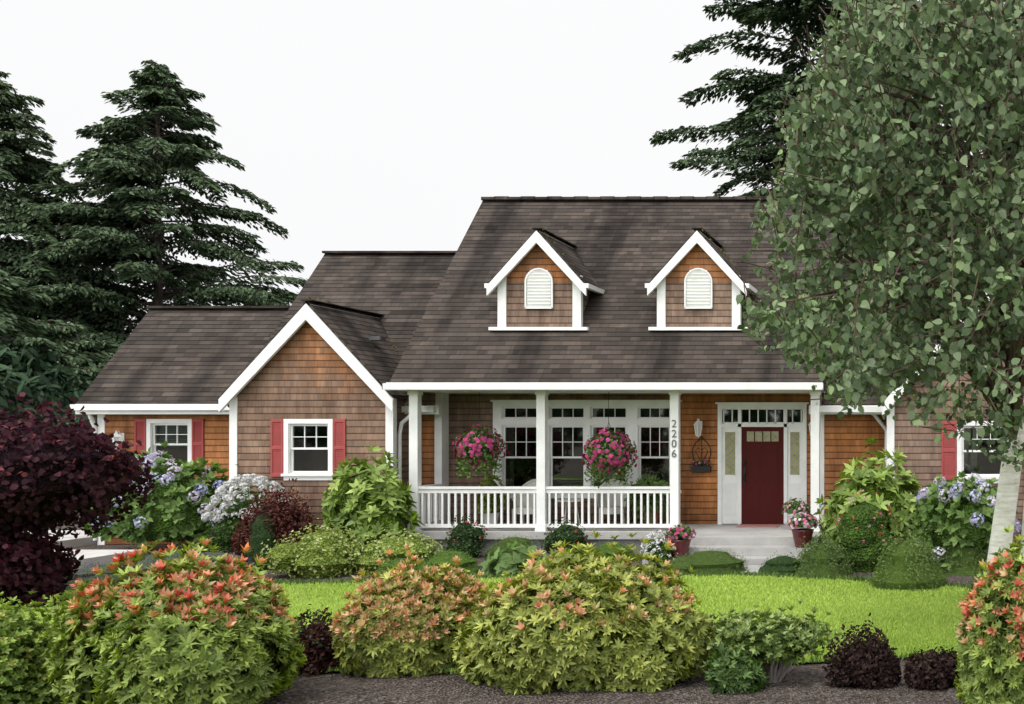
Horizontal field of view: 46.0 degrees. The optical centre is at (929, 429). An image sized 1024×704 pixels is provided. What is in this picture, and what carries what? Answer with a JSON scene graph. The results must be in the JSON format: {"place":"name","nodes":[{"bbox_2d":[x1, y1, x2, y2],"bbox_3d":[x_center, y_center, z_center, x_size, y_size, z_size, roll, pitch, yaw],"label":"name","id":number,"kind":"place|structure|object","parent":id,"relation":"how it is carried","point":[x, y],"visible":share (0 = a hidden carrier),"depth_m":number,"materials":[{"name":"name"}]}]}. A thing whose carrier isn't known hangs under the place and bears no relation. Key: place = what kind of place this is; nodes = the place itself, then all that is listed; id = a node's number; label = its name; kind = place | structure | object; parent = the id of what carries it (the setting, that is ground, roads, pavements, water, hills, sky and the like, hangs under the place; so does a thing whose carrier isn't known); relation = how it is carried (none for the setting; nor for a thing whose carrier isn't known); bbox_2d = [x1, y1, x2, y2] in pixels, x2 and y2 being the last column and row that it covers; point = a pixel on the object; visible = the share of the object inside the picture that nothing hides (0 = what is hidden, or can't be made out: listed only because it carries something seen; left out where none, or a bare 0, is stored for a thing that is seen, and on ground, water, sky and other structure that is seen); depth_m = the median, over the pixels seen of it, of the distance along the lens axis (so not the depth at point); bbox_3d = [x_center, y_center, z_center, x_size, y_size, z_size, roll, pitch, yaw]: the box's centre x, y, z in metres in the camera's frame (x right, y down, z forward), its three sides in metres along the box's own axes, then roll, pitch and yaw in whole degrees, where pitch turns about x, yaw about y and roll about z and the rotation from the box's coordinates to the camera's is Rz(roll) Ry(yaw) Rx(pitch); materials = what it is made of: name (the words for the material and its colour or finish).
{"place":"outdoors","nodes":[
{"label":"outdoors","id":0,"kind":"place"},
{"bbox_2d":[28,530,141,569],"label":"driveway","id":1,"kind":"structure","parent":0,"point":[91,557],"depth_m":19.95,"materials":[{"name":"grey concrete"}]},
{"bbox_2d":[1,569,973,674],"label":"lawn","id":2,"kind":"structure","parent":0,"point":[747,584],"depth_m":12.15,"materials":[{"name":"green plant"}]},
{"bbox_2d":[735,0,1023,572],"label":"birch","id":3,"kind":"object","parent":2,"relation":"on","point":[966,62],"visible":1,"depth_m":8.45,"materials":[{"name":"green plant"}]},
{"bbox_2d":[0,0,1022,333],"label":"sky","id":4,"kind":"structure","parent":0,"point":[366,125],"materials":[{"name":"white"}]},
{"bbox_2d":[49,510,1019,703],"bbox_3d":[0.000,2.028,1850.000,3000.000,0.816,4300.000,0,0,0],"label":"ground","id":5,"kind":"structure","parent":0,"point":[805,683],"depth_m":6.75,"materials":[{"name":"brown soil"}]},
{"bbox_2d":[0,591,70,703],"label":"shrub","id":6,"kind":"object","parent":5,"relation":"on","point":[23,680],"visible":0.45,"depth_m":6.11,"materials":[{"name":"green plant"}]},
{"bbox_2d":[0,522,83,608],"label":"smoke bush","id":7,"kind":"object","parent":5,"relation":"on","point":[40,566],"visible":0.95,"depth_m":13.57,"materials":[{"name":"purple plant"}]},
{"bbox_2d":[0,340,101,427],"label":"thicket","id":8,"kind":"object","parent":5,"relation":"on","point":[49,383],"visible":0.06,"depth_m":32.76,"materials":[{"name":"leaf"},{"name":"twig"}]},
{"bbox_2d":[0,270,102,430],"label":"fir","id":9,"kind":"object","parent":5,"relation":"on","point":[13,295],"visible":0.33,"depth_m":34.28,"materials":[{"name":"green plant"}]},
{"bbox_2d":[11,316,112,390],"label":"fir","id":10,"kind":"object","parent":5,"relation":"on","point":[65,333],"visible":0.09,"depth_m":40.08,"materials":[{"name":"green plant"}]},
{"bbox_2d":[57,575,86,590],"bbox_3d":[-13.184,2.277,15.943,0.987,0.415,1.071,0,0,31],"label":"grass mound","id":11,"kind":"object","parent":5,"relation":"on","point":[69,587],"depth_m":15.90,"materials":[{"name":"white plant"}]},
{"bbox_2d":[0,392,156,542],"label":"smoke bush","id":12,"kind":"object","parent":5,"relation":"on","point":[55,475],"depth_m":13.67,"materials":[{"name":"purple plant"}]},
{"bbox_2d":[0,71,160,385],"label":"fir","id":13,"kind":"object","parent":5,"relation":"on","point":[19,166],"visible":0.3,"depth_m":45.41,"materials":[{"name":"green plant"}]},
{"bbox_2d":[73,561,130,585],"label":"shrub","id":14,"kind":"object","parent":5,"relation":"on","point":[84,573],"visible":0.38,"depth_m":16.29,"materials":[{"name":"green plant"}]},
{"bbox_2d":[0,59,307,367],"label":"fir","id":15,"kind":"object","parent":5,"relation":"on","point":[129,162],"visible":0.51,"depth_m":46.70,"materials":[{"name":"green plant"}]},
{"bbox_2d":[81,440,228,547],"bbox_3d":[-15.156,1.265,21.326,3.188,2.098,2.082,0,0,0],"label":"hydrangea","id":16,"kind":"object","parent":5,"relation":"on","point":[174,511],"visible":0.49,"depth_m":20.75,"materials":[{"name":"green plant"}]},
{"bbox_2d":[37,536,306,703],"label":"pieris","id":17,"kind":"object","parent":5,"relation":"on","point":[206,630],"visible":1,"depth_m":5.97,"materials":[{"name":"green plant"}]},
{"bbox_2d":[122,546,254,573],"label":"shrub","id":18,"kind":"object","parent":5,"relation":"on","point":[148,561],"visible":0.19,"depth_m":16.83,"materials":[{"name":"green plant"}]},
{"bbox_2d":[197,464,291,553],"bbox_3d":[-12.886,1.569,20.334,1.569,1.835,1.892,0,0,0],"label":"flowering shrub","id":19,"kind":"object","parent":5,"relation":"on","point":[228,517],"visible":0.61,"depth_m":19.85,"materials":[{"name":"white plant"}]},
{"bbox_2d":[245,507,277,570],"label":"shrub","id":20,"kind":"object","parent":5,"relation":"on","point":[261,533],"visible":0.67,"depth_m":18.41,"materials":[{"name":"green plant"}]},
{"bbox_2d":[230,478,318,562],"bbox_3d":[-11.568,1.662,18.989,1.452,1.646,1.205,0,0,0],"label":"shrub","id":21,"kind":"object","parent":5,"relation":"on","point":[286,518],"visible":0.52,"depth_m":18.78,"materials":[{"name":"red plant"}]},
{"bbox_2d":[253,518,364,578],"bbox_3d":[-10.243,1.989,18.005,1.454,1.000,1.779,0,0,0],"label":"shrub","id":22,"kind":"object","parent":5,"relation":"on","point":[317,555],"visible":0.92,"depth_m":17.46,"materials":[{"name":"green plant"}]},
{"bbox_2d":[293,604,341,676],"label":"shrub","id":23,"kind":"object","parent":5,"relation":"on","point":[317,637],"visible":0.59,"depth_m":7.21,"materials":[{"name":"purple plant"}]},
{"bbox_2d":[318,444,424,558],"bbox_3d":[-10.569,1.462,20.285,2.037,2.379,1.873,0,0,0],"label":"fatsia","id":24,"kind":"object","parent":5,"relation":"on","point":[363,502],"visible":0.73,"depth_m":19.81,"materials":[{"name":"green plant"}]},
{"bbox_2d":[350,528,443,576],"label":"shrub","id":25,"kind":"object","parent":5,"relation":"on","point":[374,551],"visible":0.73,"depth_m":17.78,"materials":[{"name":"green plant"}]},
{"bbox_2d":[372,557,424,575],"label":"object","id":26,"kind":"object","parent":5,"relation":"on","point":[390,565],"visible":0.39,"depth_m":17.41,"materials":[{"name":"green plant"}]},
{"bbox_2d":[328,542,491,677],"bbox_3d":[-3.582,1.255,7.502,1.142,0.941,0.991,0,0,-23],"label":"pieris","id":27,"kind":"object","parent":5,"relation":"on","point":[392,623],"visible":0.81,"depth_m":7.17,"materials":[{"name":"green plant"}]},
{"bbox_2d":[415,546,481,575],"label":"shrub","id":28,"kind":"object","parent":5,"relation":"on","point":[468,562],"visible":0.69,"depth_m":17.80,"materials":[{"name":"green plant"}]},
{"bbox_2d":[441,513,487,557],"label":"flowering shrub","id":29,"kind":"object","parent":5,"relation":"on","point":[466,536],"visible":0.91,"depth_m":20.07,"materials":[{"name":"green plant"}]},
{"bbox_2d":[482,530,541,560],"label":"shrub","id":30,"kind":"object","parent":5,"relation":"on","point":[502,545],"visible":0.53,"depth_m":19.45,"materials":[{"name":"green plant"}]},
{"bbox_2d":[479,540,548,575],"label":"hosta","id":31,"kind":"object","parent":5,"relation":"on","point":[512,558],"visible":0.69,"depth_m":17.76,"materials":[{"name":"green plant"}]},
{"bbox_2d":[105,235,1023,552],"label":"house walls","id":32,"kind":"structure","parent":5,"relation":"on","point":[305,371],"depth_m":21.46,"materials":[{"name":"brown wood"}]},
{"bbox_2d":[112,431,124,448],"bbox_3d":[-16.970,0.225,22.367,0.190,0.410,0.265,0,0,0],"label":"wall lantern","id":33,"kind":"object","parent":32,"relation":"attached to","point":[119,437],"depth_m":22.32,"materials":[{"name":"white glass"}]},
{"bbox_2d":[76,196,972,407],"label":"house roof","id":34,"kind":"structure","parent":32,"relation":"on","point":[431,316],"depth_m":22.75,"materials":[{"name":"brown"}]},
{"bbox_2d":[70,231,989,544],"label":"house trim","id":35,"kind":"structure","parent":32,"relation":"attached to","point":[698,287],"depth_m":21.27,"materials":[{"name":"white wood"}]},
{"bbox_2d":[134,400,1002,497],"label":"house windows","id":36,"kind":"structure","parent":32,"relation":"in","point":[308,449],"depth_m":22.30,"materials":[{"name":"white glass"}]},
{"bbox_2d":[694,419,701,437],"bbox_3d":[-4.790,-0.025,22.168,0.190,0.410,0.265,0,0,0],"label":"lantern door","id":37,"kind":"structure","parent":32,"relation":"attached to","point":[698,426],"depth_m":22.11,"materials":[{"name":"white glass"}]},
{"bbox_2d":[690,436,710,471],"bbox_3d":[-4.750,0.508,22.215,0.400,0.744,0.150,0,0,0],"label":"wall planter","id":38,"kind":"object","parent":32,"relation":"attached to","point":[701,468],"visible":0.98,"depth_m":22.14,"materials":[{"name":"grey metal"}]},
{"bbox_2d":[691,458,711,464],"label":"planter flowers","id":39,"kind":"object","parent":38,"relation":"in","point":[700,462],"visible":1,"depth_m":22.11,"materials":[{"name":"pink plant"}]},
{"bbox_2d":[715,402,808,527],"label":"front door","id":40,"kind":"structure","parent":32,"relation":"attached to","point":[762,463],"depth_m":22.30,"materials":[{"name":"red wood"}]},
{"bbox_2d":[541,517,587,553],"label":"flowering shrub","id":41,"kind":"object","parent":5,"relation":"on","point":[563,532],"visible":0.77,"depth_m":20.00,"materials":[{"name":"green plant"}]},
{"bbox_2d":[547,543,612,566],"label":"shrub","id":42,"kind":"object","parent":5,"relation":"on","point":[611,557],"visible":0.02,"depth_m":18.40,"materials":[{"name":"green plant"}]},
{"bbox_2d":[450,528,718,694],"bbox_3d":[-2.272,1.197,7.128,1.861,1.072,1.297,0,0,0],"label":"pieris","id":43,"kind":"object","parent":5,"relation":"on","point":[587,619],"visible":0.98,"depth_m":6.78,"materials":[{"name":"green plant"}]},
{"bbox_2d":[406,391,825,577],"bbox_3d":[-6.175,0.843,19.540,8.250,3.175,5.719,0,0,0],"label":"porch","id":44,"kind":"object","parent":5,"relation":"on","point":[758,546],"visible":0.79,"depth_m":20.77,"materials":[{"name":"white paint"}]},
{"bbox_2d":[452,417,509,479],"bbox_3d":[-8.863,0.132,21.042,1.065,1.724,1.010,0,0,0],"label":"hanging basket","id":45,"kind":"object","parent":44,"relation":"hanging from","point":[476,446],"visible":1,"depth_m":20.83,"materials":[{"name":"pink"}]},
{"bbox_2d":[483,512,499,523],"bbox_3d":[-8.850,1.830,21.600,0.333,0.300,0.328,0,0,0],"label":"plant pot","id":46,"kind":"object","parent":44,"relation":"on","point":[491,518],"visible":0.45,"depth_m":21.48,"materials":[{"name":"white ceramic"}]},
{"bbox_2d":[477,471,506,513],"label":"porch plant","id":47,"kind":"object","parent":46,"relation":"on","point":[487,481],"visible":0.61,"depth_m":21.46,"materials":[{"name":"green plant"}]},
{"bbox_2d":[512,479,535,523],"bbox_3d":[-8.150,1.503,21.784,0.656,0.955,0.583,0,0,0],"label":"wicker chair","id":48,"kind":"object","parent":44,"relation":"on","point":[531,482],"visible":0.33,"depth_m":21.96,"materials":[{"name":"white wicker"}]},
{"bbox_2d":[558,499,580,523],"bbox_3d":[-7.300,1.706,21.700,0.540,0.552,0.540,0,0,0],"label":"porch table","id":49,"kind":"object","parent":44,"relation":"on","point":[572,500],"visible":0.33,"depth_m":21.57,"materials":[{"name":"white wood"}]},
{"bbox_2d":[582,392,637,488],"bbox_3d":[-6.300,0.212,20.974,1.084,1.884,1.044,0,0,0],"label":"hanging basket","id":50,"kind":"object","parent":44,"relation":"hanging from","point":[607,451],"visible":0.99,"depth_m":20.74,"materials":[{"name":"pink"}]},
{"bbox_2d":[597,479,626,523],"bbox_3d":[-6.451,1.503,21.779,0.654,0.955,0.598,0,0,0],"label":"wicker chair","id":51,"kind":"object","parent":44,"relation":"on","point":[618,500],"visible":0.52,"depth_m":21.95,"materials":[{"name":"white wicker"}]},
{"bbox_2d":[623,472,669,523],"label":"shrub","id":52,"kind":"object","parent":44,"relation":"on","point":[647,481],"visible":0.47,"depth_m":21.49,"materials":[{"name":"green plant"}]},
{"bbox_2d":[643,508,658,523],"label":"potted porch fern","id":53,"kind":"object","parent":44,"relation":"on","point":[657,513],"visible":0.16,"depth_m":21.62,"materials":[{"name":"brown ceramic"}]},
{"bbox_2d":[669,538,690,557],"bbox_3d":[-4.450,2.120,19.050,0.416,0.320,0.410,0,0,0],"label":"flower pot","id":54,"kind":"object","parent":44,"relation":"on","point":[682,545],"visible":0.71,"depth_m":18.91,"materials":[{"name":"red ceramic"}]},
{"bbox_2d":[662,523,695,539],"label":"pot flowers","id":55,"kind":"object","parent":54,"relation":"in","point":[679,531],"visible":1,"depth_m":18.91,"materials":[{"name":"pink plant"}]},
{"bbox_2d":[781,498,810,514],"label":"pot flowers","id":56,"kind":"object","parent":44,"relation":"attached to","point":[795,507],"visible":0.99,"depth_m":20.86,"materials":[{"name":"pink plant"}]},
{"bbox_2d":[791,528,813,547],"bbox_3d":[-2.300,1.970,19.350,0.416,0.320,0.410,0,0,0],"label":"flower pot","id":57,"kind":"object","parent":44,"relation":"on","point":[798,533],"visible":0.86,"depth_m":19.21,"materials":[{"name":"red ceramic"}]},
{"bbox_2d":[785,512,821,529],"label":"pot flowers","id":58,"kind":"object","parent":44,"relation":"on","point":[796,521],"visible":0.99,"depth_m":19.21,"materials":[{"name":"pink plant"}]},
{"bbox_2d":[595,540,637,562],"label":"bush","id":59,"kind":"object","parent":5,"relation":"on","point":[604,547],"visible":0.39,"depth_m":19.61,"materials":[{"name":"green plant"}]},
{"bbox_2d":[640,530,677,567],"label":"flowers","id":60,"kind":"object","parent":5,"relation":"on","point":[656,547],"visible":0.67,"depth_m":18.79,"materials":[{"name":"white plant"}]},
{"bbox_2d":[661,544,750,576],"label":"bush","id":61,"kind":"object","parent":5,"relation":"on","point":[709,562],"visible":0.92,"depth_m":17.65,"materials":[{"name":"green plant"}]},
{"bbox_2d":[701,642,769,694],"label":"bush","id":62,"kind":"object","parent":5,"relation":"on","point":[730,671],"visible":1,"depth_m":6.80,"materials":[{"name":"green plant"}]},
{"bbox_2d":[703,598,841,682],"bbox_3d":[-1.098,1.427,7.158,1.062,0.584,0.733,0,0,0],"label":"shrub","id":63,"kind":"object","parent":5,"relation":"on","point":[762,639],"depth_m":7.06,"materials":[{"name":"green plant"}]},
{"bbox_2d":[758,551,800,576],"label":"shrub","id":64,"kind":"object","parent":5,"relation":"on","point":[781,563],"visible":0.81,"depth_m":17.68,"materials":[{"name":"green plant"}]},
{"bbox_2d":[649,0,976,253],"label":"fir","id":65,"kind":"object","parent":5,"relation":"on","point":[766,94],"visible":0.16,"depth_m":40.26,"materials":[{"name":"green plant"}]},
{"bbox_2d":[789,523,854,576],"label":"bush","id":66,"kind":"object","parent":5,"relation":"on","point":[826,558],"visible":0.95,"depth_m":17.52,"materials":[{"name":"green plant"}]},
{"bbox_2d":[822,612,901,689],"bbox_3d":[-0.450,1.479,7.097,0.537,0.543,0.411,0,0,0],"label":"barberry","id":67,"kind":"object","parent":5,"relation":"on","point":[866,664],"visible":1,"depth_m":7.00,"materials":[{"name":"purple plant"}]},
{"bbox_2d":[834,487,899,572],"bbox_3d":[-1.120,1.743,18.570,1.234,1.484,1.083,0,0,-37],"label":"bush","id":68,"kind":"object","parent":5,"relation":"on","point":[863,530],"visible":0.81,"depth_m":18.16,"materials":[{"name":"green plant"}]},
{"bbox_2d":[813,436,926,550],"bbox_3d":[-0.999,1.402,19.638,2.125,2.564,2.307,0,0,-16],"label":"fatsia","id":69,"kind":"object","parent":5,"relation":"on","point":[882,482],"visible":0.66,"depth_m":19.20,"materials":[{"name":"green plant"}]},
{"bbox_2d":[864,508,949,590],"bbox_3d":[-0.357,1.849,16.429,1.339,1.290,1.540,0,0,0],"label":"bush","id":70,"kind":"object","parent":5,"relation":"on","point":[908,565],"visible":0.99,"depth_m":16.07,"materials":[{"name":"green plant"}]},
{"bbox_2d":[903,642,960,691],"bbox_3d":[0.039,1.577,7.042,0.435,0.349,0.322,0,0,0],"label":"barberry","id":71,"kind":"object","parent":5,"relation":"on","point":[933,669],"visible":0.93,"depth_m":6.98,"materials":[{"name":"purple plant"}]},
{"bbox_2d":[940,516,986,575],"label":"bush","id":72,"kind":"object","parent":5,"relation":"on","point":[967,562],"visible":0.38,"depth_m":17.89,"materials":[{"name":"green plant"}]},
{"bbox_2d":[911,471,1021,571],"bbox_3d":[0.606,1.624,18.631,1.974,1.817,2.074,0,0,0],"label":"hydrangea","id":73,"kind":"object","parent":5,"relation":"on","point":[970,508],"visible":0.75,"depth_m":18.09,"materials":[{"name":"green plant"}]},
{"bbox_2d":[964,559,986,593],"bbox_3d":[0.940,2.047,14.995,0.934,0.779,0.980,0,0,0],"label":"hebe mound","id":74,"kind":"object","parent":5,"relation":"on","point":[976,571],"visible":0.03,"depth_m":14.97,"materials":[{"name":"green plant"}]},
{"bbox_2d":[953,524,1023,703],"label":"pieris","id":75,"kind":"object","parent":5,"relation":"on","point":[990,646],"visible":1,"depth_m":6.12,"materials":[{"name":"green plant"}]},
{"bbox_2d":[981,2,1023,176],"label":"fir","id":76,"kind":"object","parent":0,"point":[1022,14],"depth_m":49.55,"materials":[{"name":"green plant"}]}
]}

